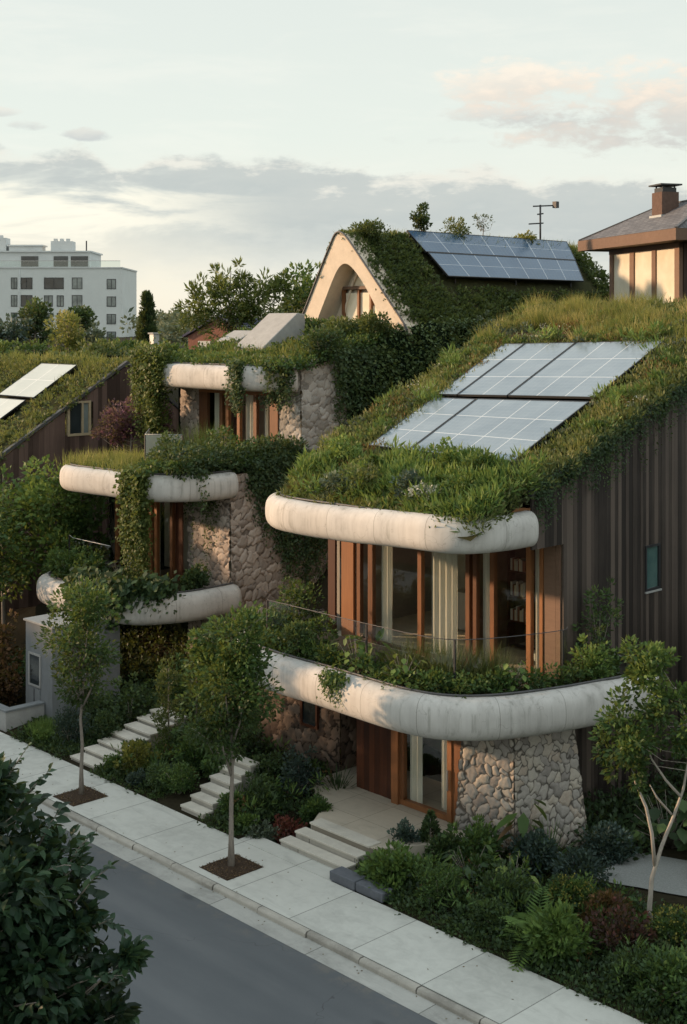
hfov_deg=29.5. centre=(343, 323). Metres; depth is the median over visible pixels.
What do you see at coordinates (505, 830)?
garden shrub
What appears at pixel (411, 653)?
balcony plant
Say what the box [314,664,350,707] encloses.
trailing fern
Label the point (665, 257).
window pane
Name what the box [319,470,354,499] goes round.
roof shrub
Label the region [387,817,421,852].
garden shrub
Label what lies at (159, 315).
distant tree
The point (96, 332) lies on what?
distant tree
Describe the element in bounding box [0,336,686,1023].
garden ground
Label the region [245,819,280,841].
garden shrub
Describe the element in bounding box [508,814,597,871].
garden shrub
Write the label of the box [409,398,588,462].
solar panel
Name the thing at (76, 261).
window
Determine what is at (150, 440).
glass railing
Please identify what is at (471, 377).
solar panel
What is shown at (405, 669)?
balcony plant
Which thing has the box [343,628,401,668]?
balcony plant
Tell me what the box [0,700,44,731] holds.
garden wall
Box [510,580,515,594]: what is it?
book
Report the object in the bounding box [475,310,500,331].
slope shrub
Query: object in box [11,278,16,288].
window
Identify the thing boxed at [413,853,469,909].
garden shrub
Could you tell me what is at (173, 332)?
distant tree
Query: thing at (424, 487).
roof shrub
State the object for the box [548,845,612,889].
garden shrub
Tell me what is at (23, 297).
window
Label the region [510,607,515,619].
book
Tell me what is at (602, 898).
garden shrub
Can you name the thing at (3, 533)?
side tree
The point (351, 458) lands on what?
roof shrub
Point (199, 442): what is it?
terrace shrub
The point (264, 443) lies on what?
overgrowth
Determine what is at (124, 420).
maple tree
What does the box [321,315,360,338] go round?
terrace shrub
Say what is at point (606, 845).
garden shrub
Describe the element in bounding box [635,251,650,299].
window pane
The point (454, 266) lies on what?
solar panel
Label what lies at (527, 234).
ridge shrub
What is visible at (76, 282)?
window
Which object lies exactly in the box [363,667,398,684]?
balcony plant
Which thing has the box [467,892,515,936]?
garden shrub
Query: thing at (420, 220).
ridge tree
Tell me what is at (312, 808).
garden shrub
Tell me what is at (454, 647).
glass railing
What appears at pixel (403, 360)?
ivy wall
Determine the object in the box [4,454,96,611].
side tree
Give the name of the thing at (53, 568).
terrace shrub
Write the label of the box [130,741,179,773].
garden shrub
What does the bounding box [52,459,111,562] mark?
side tree
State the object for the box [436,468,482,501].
roof shrub
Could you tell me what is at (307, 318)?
terrace shrub
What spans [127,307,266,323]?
woods
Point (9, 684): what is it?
garden shrub
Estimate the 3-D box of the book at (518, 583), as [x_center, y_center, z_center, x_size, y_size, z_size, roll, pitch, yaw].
[4.954,7.458,36.702,0.220,0.399,0.083,0,0,-44]
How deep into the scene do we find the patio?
32.28 m
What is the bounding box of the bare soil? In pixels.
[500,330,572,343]
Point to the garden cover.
(410, 884)
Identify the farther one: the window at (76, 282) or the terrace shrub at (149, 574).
the window at (76, 282)
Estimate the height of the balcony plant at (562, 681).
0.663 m
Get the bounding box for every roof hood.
[218,330,250,343]
[234,313,304,353]
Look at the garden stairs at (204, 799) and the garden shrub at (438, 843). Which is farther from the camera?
the garden stairs at (204, 799)
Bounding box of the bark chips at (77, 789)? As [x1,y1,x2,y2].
[54,785,107,804]
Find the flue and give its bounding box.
[148,333,160,432]
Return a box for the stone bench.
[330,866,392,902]
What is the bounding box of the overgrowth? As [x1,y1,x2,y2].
[135,432,309,481]
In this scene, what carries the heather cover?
on the eco house at (519, 751)
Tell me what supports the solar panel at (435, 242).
on the gable house at (346, 282)
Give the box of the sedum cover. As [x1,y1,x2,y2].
[276,296,686,536]
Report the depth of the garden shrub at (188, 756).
35.44 m
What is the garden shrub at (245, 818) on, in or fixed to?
on the garden ground at (432, 762)
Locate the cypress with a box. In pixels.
[134,290,158,342]
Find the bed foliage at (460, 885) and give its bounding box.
[105,730,686,1014]
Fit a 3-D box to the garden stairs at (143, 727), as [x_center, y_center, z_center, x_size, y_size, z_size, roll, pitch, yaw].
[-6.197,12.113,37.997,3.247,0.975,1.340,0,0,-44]
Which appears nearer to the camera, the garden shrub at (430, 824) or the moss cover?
the garden shrub at (430, 824)
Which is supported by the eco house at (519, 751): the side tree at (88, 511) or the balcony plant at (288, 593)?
the balcony plant at (288, 593)
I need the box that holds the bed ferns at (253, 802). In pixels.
[109,732,684,999]
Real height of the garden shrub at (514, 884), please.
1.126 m
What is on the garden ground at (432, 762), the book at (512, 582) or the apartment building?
the apartment building
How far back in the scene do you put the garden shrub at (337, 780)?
34.03 m
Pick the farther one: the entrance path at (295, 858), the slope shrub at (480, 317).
the slope shrub at (480, 317)
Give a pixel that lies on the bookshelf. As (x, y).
(510, 605)
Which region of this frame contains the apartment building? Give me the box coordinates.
[0,235,136,336]
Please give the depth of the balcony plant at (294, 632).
33.83 m
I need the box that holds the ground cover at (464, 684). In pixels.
[248,606,623,698]
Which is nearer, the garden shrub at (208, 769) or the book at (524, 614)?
the garden shrub at (208, 769)
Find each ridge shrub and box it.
[348,217,390,242]
[439,216,471,238]
[513,229,539,244]
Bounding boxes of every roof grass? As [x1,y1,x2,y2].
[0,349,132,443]
[170,332,334,366]
[280,285,686,514]
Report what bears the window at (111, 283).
in the apartment building
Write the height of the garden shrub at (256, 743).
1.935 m
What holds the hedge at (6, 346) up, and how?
on the garden ground at (432, 762)
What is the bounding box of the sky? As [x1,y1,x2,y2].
[0,0,686,316]
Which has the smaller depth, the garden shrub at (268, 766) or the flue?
the garden shrub at (268, 766)
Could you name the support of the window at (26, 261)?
in the apartment building
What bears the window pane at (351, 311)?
in the gable house at (346, 282)
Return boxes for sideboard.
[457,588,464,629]
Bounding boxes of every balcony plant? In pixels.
[247,602,292,632]
[272,575,324,637]
[281,618,319,656]
[287,611,338,646]
[296,634,342,662]
[331,635,381,673]
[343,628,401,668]
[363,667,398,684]
[373,627,448,685]
[378,653,427,688]
[401,633,493,689]
[414,675,445,693]
[452,639,532,689]
[493,660,533,693]
[537,668,572,687]
[568,633,616,679]
[571,577,623,658]
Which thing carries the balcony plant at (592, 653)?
on the eco house at (519, 751)
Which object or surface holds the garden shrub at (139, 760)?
on the garden ground at (432, 762)
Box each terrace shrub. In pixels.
[42,548,83,577]
[46,545,91,578]
[65,549,111,574]
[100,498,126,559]
[107,560,133,578]
[140,570,159,580]
[145,430,190,472]
[162,419,247,454]
[179,563,211,592]
[201,425,256,472]
[299,324,345,364]
[304,317,330,332]
[305,314,318,328]
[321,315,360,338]
[350,309,393,343]
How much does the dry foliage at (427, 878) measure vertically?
1.153 m
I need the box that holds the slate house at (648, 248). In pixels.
[578,183,686,302]
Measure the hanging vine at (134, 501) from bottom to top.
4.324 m
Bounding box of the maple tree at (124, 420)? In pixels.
[89,395,175,451]
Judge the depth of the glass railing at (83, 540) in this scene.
44.93 m
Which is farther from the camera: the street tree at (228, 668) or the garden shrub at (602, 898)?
the street tree at (228, 668)
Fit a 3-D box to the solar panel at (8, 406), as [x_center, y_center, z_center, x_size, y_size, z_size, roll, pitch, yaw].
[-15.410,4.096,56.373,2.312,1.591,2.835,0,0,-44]
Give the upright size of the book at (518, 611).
0.391 m
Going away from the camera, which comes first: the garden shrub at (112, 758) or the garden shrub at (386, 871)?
the garden shrub at (386, 871)
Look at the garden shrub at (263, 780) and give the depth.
33.58 m
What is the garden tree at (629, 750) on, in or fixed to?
on the garden ground at (432, 762)
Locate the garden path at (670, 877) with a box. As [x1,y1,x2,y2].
[597,853,686,895]
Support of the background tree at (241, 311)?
on the garden ground at (432, 762)
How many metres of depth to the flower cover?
41.63 m
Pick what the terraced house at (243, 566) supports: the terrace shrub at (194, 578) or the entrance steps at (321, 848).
the terrace shrub at (194, 578)
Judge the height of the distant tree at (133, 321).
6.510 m
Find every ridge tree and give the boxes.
[409,201,432,231]
[472,212,492,234]
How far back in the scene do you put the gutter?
27.08 m
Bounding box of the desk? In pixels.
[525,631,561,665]
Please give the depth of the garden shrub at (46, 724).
39.27 m
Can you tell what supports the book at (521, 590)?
in the bookshelf
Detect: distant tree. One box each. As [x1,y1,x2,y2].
[49,318,114,342]
[119,310,178,338]
[151,305,193,323]
[157,312,199,343]
[158,310,210,341]
[256,292,305,318]
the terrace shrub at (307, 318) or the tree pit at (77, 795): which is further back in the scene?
the terrace shrub at (307, 318)
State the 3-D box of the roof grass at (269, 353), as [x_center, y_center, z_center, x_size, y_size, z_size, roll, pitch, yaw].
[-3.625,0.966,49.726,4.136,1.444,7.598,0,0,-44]
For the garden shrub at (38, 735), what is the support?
on the garden ground at (432, 762)
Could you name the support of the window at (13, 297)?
in the apartment building
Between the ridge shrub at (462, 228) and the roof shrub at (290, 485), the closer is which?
the roof shrub at (290, 485)
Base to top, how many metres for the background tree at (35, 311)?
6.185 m
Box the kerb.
[14,783,497,1023]
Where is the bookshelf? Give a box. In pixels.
[507,548,534,649]
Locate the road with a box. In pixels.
[4,807,436,1023]
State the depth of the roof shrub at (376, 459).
34.22 m
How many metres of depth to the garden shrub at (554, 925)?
25.22 m
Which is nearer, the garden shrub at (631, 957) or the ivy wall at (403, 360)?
the garden shrub at (631, 957)
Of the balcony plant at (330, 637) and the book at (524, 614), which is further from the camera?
the book at (524, 614)
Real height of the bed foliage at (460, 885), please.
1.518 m
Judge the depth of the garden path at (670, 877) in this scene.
29.31 m
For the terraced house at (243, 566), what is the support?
on the ground
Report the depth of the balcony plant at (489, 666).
31.78 m
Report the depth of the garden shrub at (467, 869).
28.71 m
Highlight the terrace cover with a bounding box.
[68,448,301,478]
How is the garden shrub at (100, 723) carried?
on the garden ground at (432, 762)
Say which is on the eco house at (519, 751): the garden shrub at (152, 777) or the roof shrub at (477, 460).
the roof shrub at (477, 460)
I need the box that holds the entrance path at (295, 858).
[239,836,343,886]
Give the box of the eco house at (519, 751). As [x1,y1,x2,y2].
[237,327,686,852]
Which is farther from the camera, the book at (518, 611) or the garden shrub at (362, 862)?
the book at (518, 611)
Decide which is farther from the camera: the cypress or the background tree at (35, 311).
the background tree at (35, 311)
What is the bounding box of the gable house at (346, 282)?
[302,231,606,358]
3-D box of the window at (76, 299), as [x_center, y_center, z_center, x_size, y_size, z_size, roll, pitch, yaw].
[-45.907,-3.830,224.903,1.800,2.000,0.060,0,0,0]
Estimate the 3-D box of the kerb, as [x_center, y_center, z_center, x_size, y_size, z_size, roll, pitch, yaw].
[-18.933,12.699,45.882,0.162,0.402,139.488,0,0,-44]
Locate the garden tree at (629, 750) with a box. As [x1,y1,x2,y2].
[587,634,686,923]
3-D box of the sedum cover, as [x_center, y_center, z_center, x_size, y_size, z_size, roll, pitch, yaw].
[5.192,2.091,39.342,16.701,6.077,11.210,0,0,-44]
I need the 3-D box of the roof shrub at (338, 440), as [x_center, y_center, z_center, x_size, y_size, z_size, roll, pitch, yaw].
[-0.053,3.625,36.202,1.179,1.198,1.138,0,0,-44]
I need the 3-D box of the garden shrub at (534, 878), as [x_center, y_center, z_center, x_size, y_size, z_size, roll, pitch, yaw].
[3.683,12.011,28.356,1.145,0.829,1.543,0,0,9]
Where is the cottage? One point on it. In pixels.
(194, 338)
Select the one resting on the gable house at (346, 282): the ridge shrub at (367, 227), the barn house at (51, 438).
the ridge shrub at (367, 227)
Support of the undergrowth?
on the garden ground at (432, 762)
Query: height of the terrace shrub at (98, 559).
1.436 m
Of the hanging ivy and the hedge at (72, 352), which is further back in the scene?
the hedge at (72, 352)
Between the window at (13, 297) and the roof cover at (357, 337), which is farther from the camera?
the window at (13, 297)
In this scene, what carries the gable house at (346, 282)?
on the garden ground at (432, 762)
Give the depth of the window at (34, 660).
41.33 m
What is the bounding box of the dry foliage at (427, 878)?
[161,744,684,1005]
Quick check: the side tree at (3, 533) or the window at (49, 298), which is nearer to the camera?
the side tree at (3, 533)
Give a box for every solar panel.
[0,363,76,398]
[0,398,25,418]
[369,397,475,449]
[406,230,575,259]
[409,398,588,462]
[428,252,583,286]
[437,343,524,395]
[458,342,575,396]
[508,340,663,398]
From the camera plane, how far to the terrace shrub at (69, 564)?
44.56 m
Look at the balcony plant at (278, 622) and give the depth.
35.71 m
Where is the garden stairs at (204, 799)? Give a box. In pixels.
[180,755,260,818]
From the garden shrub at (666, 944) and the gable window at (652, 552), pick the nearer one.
the garden shrub at (666, 944)
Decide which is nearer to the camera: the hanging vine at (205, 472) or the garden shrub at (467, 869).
the garden shrub at (467, 869)
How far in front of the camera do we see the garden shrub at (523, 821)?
29.72 m
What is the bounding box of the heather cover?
[283,304,685,501]
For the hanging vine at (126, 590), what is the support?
hanging from the terraced house at (243, 566)
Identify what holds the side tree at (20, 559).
on the garden ground at (432, 762)
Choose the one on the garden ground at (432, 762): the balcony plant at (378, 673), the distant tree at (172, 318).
the distant tree at (172, 318)
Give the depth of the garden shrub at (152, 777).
34.80 m
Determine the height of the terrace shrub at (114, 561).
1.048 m
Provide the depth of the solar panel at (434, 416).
37.82 m
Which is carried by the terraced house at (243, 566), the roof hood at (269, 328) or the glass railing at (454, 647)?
the roof hood at (269, 328)
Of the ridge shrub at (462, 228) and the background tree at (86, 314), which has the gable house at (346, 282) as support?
the ridge shrub at (462, 228)
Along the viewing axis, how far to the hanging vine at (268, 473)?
45.21 m
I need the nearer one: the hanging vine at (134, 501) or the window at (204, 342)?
the hanging vine at (134, 501)
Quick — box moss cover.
[317,229,608,346]
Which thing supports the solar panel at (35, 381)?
on the barn house at (51, 438)
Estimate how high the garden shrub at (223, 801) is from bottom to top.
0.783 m
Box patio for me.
[307,766,514,860]
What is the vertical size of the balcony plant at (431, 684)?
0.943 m
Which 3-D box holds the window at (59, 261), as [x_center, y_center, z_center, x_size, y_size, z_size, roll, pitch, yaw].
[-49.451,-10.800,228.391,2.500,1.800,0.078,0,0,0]
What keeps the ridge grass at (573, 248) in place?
on the gable house at (346, 282)
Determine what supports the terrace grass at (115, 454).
on the terraced house at (243, 566)
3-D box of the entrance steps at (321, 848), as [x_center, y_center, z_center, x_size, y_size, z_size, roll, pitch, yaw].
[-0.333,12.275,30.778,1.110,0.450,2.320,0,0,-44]
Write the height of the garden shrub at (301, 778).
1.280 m
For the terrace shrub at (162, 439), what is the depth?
44.59 m
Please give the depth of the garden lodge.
41.28 m
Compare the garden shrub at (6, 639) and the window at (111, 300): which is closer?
the garden shrub at (6, 639)
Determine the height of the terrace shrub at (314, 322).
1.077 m
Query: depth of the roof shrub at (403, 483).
32.36 m
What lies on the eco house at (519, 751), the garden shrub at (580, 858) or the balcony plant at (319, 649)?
the balcony plant at (319, 649)
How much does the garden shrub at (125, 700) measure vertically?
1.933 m
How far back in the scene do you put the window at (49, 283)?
224.92 m
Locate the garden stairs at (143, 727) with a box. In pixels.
[70,707,188,769]
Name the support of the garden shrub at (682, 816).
on the garden ground at (432, 762)
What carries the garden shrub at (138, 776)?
on the garden ground at (432, 762)
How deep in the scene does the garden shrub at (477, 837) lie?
29.61 m
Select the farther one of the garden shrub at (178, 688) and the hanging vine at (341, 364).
the hanging vine at (341, 364)
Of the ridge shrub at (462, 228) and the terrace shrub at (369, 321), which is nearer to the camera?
the terrace shrub at (369, 321)
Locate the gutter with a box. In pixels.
[10,799,473,1023]
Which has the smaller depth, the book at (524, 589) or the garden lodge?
the book at (524, 589)
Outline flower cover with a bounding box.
[304,310,646,494]
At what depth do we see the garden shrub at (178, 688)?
40.01 m
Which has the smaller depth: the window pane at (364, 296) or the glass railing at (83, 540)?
the glass railing at (83, 540)
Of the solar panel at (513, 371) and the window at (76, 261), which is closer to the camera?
the solar panel at (513, 371)
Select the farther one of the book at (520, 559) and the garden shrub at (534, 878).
the book at (520, 559)
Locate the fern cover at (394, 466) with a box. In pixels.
[286,319,667,533]
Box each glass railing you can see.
[69,535,108,549]
[144,428,182,458]
[266,599,567,678]
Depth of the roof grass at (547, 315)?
43.22 m
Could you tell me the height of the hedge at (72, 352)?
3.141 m
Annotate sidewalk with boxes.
[0,732,643,1023]
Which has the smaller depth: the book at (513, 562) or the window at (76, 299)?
the book at (513, 562)
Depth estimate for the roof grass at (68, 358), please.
57.54 m
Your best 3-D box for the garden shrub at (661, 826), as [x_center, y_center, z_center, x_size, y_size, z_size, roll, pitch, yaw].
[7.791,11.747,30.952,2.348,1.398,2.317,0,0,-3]
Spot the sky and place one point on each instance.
(173, 139)
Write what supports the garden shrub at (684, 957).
on the garden ground at (432, 762)
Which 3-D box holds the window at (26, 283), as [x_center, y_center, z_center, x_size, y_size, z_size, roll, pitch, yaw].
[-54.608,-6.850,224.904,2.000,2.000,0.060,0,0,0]
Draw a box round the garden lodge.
[23,610,119,719]
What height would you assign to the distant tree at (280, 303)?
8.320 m
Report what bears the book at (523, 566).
in the bookshelf
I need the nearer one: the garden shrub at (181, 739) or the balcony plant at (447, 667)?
the balcony plant at (447, 667)
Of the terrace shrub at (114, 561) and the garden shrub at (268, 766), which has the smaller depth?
the garden shrub at (268, 766)
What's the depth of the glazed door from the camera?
32.31 m
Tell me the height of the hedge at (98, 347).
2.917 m
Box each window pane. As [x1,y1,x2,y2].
[346,293,356,320]
[361,293,368,317]
[373,305,378,319]
[614,253,628,299]
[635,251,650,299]
[657,248,673,302]
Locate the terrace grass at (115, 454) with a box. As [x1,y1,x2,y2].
[54,441,150,472]
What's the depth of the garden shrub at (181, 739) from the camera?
36.63 m
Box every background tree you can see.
[0,313,34,346]
[15,296,54,349]
[43,309,86,355]
[66,304,97,329]
[172,256,292,345]
[272,259,320,313]
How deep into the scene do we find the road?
25.43 m
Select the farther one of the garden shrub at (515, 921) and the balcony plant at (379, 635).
the balcony plant at (379, 635)
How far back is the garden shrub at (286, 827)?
32.00 m
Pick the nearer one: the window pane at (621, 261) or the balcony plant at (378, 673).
the balcony plant at (378, 673)
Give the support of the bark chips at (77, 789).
in the tree pit at (77, 795)
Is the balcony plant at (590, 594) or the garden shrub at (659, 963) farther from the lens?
the balcony plant at (590, 594)
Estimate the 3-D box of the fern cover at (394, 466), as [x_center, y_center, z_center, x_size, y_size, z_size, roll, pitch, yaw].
[4.224,2.468,37.668,12.879,5.244,10.089,0,0,-44]
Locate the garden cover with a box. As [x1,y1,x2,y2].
[7,700,686,1023]
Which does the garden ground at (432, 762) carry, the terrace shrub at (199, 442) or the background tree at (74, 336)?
the background tree at (74, 336)
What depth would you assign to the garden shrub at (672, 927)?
25.74 m
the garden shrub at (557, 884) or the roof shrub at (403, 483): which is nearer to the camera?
the garden shrub at (557, 884)
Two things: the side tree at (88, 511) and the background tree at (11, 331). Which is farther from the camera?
the background tree at (11, 331)
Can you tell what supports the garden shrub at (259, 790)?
on the garden ground at (432, 762)
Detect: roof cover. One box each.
[162,317,403,376]
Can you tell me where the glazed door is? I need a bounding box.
[399,732,451,822]
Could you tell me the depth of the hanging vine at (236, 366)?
46.91 m
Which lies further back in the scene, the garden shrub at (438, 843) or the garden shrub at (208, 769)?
the garden shrub at (208, 769)
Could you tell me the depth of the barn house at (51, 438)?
54.42 m
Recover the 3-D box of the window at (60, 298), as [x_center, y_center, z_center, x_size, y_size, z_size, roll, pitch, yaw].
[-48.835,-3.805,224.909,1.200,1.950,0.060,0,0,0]
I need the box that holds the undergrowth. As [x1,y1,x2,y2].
[0,624,686,860]
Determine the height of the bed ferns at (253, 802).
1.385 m
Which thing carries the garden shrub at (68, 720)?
on the garden ground at (432, 762)
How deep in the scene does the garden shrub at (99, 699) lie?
39.92 m
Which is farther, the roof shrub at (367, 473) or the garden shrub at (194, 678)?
the garden shrub at (194, 678)
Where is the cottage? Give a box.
[182,315,260,349]
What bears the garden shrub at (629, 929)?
on the garden ground at (432, 762)
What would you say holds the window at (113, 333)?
in the apartment building
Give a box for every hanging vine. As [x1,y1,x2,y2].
[56,562,185,630]
[111,461,156,579]
[123,331,176,450]
[184,500,219,579]
[186,468,212,514]
[221,356,248,417]
[240,444,327,598]
[255,355,297,411]
[330,342,384,431]
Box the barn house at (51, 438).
[0,360,177,611]
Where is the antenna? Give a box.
[529,201,558,238]
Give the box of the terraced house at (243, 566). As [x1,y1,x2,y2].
[36,333,395,652]
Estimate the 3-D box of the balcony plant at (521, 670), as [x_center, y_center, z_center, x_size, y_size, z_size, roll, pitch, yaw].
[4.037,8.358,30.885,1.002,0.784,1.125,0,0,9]
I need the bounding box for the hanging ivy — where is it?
[533,373,686,532]
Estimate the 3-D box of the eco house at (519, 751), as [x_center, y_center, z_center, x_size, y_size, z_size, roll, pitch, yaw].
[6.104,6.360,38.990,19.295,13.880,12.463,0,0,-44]
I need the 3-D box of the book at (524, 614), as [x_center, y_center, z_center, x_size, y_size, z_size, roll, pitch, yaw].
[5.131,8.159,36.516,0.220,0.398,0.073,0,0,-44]
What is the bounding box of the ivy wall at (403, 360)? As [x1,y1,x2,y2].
[339,315,507,427]
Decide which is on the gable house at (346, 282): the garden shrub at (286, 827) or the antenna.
the antenna
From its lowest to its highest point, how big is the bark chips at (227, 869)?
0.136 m
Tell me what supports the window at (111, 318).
in the apartment building
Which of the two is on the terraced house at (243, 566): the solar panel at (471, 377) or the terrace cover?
the terrace cover
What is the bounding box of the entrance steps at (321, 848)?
[279,818,380,870]
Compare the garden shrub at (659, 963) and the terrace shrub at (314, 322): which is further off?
the terrace shrub at (314, 322)
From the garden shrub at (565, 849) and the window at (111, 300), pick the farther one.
the window at (111, 300)
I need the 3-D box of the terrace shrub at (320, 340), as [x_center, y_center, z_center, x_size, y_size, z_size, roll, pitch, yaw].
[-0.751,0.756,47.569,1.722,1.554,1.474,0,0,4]
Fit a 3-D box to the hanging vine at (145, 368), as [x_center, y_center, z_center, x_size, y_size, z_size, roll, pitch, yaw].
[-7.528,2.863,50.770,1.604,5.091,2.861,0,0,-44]
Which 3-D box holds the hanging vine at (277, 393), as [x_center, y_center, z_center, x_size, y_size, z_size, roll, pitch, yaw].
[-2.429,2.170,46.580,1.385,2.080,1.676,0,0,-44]
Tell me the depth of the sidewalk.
27.59 m
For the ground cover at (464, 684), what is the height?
0.767 m
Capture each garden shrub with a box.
[0,608,23,668]
[0,659,24,705]
[16,649,25,686]
[22,716,61,736]
[32,727,54,744]
[53,703,94,744]
[75,683,117,725]
[83,704,125,742]
[102,672,158,723]
[103,754,125,772]
[112,738,160,773]
[123,738,148,757]
[125,767,148,788]
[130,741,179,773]
[143,652,199,714]
[144,762,176,789]
[150,654,187,761]
[159,760,201,794]
[167,722,220,772]
[169,724,203,760]
[180,648,207,726]
[199,747,229,779]
[217,791,247,819]
[227,699,276,759]
[234,812,260,832]
[243,770,276,799]
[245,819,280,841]
[249,750,288,782]
[249,779,280,813]
[269,814,308,844]
[278,744,323,797]
[297,793,332,826]
[315,760,357,790]
[354,838,429,903]
[355,843,380,875]
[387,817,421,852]
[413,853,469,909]
[416,809,441,842]
[423,831,466,863]
[441,813,502,866]
[441,845,495,889]
[462,853,510,891]
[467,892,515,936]
[471,858,534,911]
[491,886,585,971]
[492,851,538,895]
[494,799,558,869]
[497,824,557,862]
[507,826,561,879]
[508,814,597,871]
[522,898,600,970]
[545,869,597,920]
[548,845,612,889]
[576,887,632,928]
[577,896,658,953]
[579,820,639,865]
[601,940,656,991]
[623,789,686,848]
[627,942,686,1021]
[643,903,686,951]
[653,937,686,970]
[662,954,686,1023]
[665,794,686,850]
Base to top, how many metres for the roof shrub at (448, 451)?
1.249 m
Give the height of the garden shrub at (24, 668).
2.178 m
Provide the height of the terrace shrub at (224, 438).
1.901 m
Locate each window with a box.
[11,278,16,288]
[11,295,16,306]
[21,256,37,266]
[21,278,31,288]
[21,295,31,306]
[28,651,40,688]
[44,278,63,288]
[44,295,52,306]
[54,256,67,266]
[57,295,63,306]
[66,400,90,436]
[71,256,87,266]
[72,278,81,288]
[72,295,81,306]
[107,279,115,288]
[107,296,115,306]
[107,314,115,323]
[107,332,115,336]
[198,341,209,346]
[645,543,661,593]
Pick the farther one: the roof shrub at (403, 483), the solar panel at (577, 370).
the solar panel at (577, 370)
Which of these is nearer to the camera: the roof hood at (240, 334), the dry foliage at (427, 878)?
the dry foliage at (427, 878)
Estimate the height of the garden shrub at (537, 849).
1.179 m
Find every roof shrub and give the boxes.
[272,472,317,496]
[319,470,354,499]
[323,432,361,464]
[336,455,383,499]
[340,451,369,466]
[363,454,385,477]
[389,467,428,501]
[404,482,441,501]
[428,436,460,472]
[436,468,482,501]
[459,447,499,474]
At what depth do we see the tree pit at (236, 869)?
29.86 m
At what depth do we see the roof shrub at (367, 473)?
33.44 m
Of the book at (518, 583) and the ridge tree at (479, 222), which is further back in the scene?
the ridge tree at (479, 222)
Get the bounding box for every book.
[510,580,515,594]
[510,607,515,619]
[512,557,518,569]
[516,581,522,595]
[517,606,523,620]
[519,558,524,571]
[520,583,522,596]
[522,560,525,571]
[523,582,525,596]
[523,608,525,622]
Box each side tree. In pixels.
[0,459,53,633]
[0,483,31,599]
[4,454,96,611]
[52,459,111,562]
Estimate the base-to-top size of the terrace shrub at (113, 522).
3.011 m
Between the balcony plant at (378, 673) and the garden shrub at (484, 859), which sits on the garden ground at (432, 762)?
the garden shrub at (484, 859)
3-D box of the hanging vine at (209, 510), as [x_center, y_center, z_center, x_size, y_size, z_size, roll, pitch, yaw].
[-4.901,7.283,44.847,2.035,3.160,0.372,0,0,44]
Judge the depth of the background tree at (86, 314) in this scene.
119.65 m
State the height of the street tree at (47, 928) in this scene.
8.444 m
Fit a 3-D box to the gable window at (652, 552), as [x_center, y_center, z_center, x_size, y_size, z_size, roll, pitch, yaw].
[8.325,6.610,35.222,0.750,1.280,0.140,0,0,-44]
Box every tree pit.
[53,786,107,806]
[200,854,262,880]
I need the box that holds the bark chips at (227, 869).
[199,854,259,878]
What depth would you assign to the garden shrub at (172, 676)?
36.93 m
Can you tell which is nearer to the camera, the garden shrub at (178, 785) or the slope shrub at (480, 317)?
the garden shrub at (178, 785)
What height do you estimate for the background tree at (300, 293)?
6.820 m
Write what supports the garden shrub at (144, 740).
on the garden ground at (432, 762)
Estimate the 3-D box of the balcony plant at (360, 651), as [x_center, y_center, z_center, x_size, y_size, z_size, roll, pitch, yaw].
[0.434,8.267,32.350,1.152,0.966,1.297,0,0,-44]
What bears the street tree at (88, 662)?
on the sidewalk
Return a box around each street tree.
[0,742,154,1023]
[31,575,122,794]
[173,600,285,866]
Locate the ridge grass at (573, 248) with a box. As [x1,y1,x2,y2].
[338,226,591,258]
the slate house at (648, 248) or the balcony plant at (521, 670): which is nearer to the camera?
the balcony plant at (521, 670)
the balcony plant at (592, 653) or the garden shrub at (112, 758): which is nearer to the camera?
the balcony plant at (592, 653)
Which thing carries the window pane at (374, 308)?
in the gable house at (346, 282)
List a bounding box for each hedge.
[0,337,189,356]
[12,348,102,362]
[75,338,168,363]
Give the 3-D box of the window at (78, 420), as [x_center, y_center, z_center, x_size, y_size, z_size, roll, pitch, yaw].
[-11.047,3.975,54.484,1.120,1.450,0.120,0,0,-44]

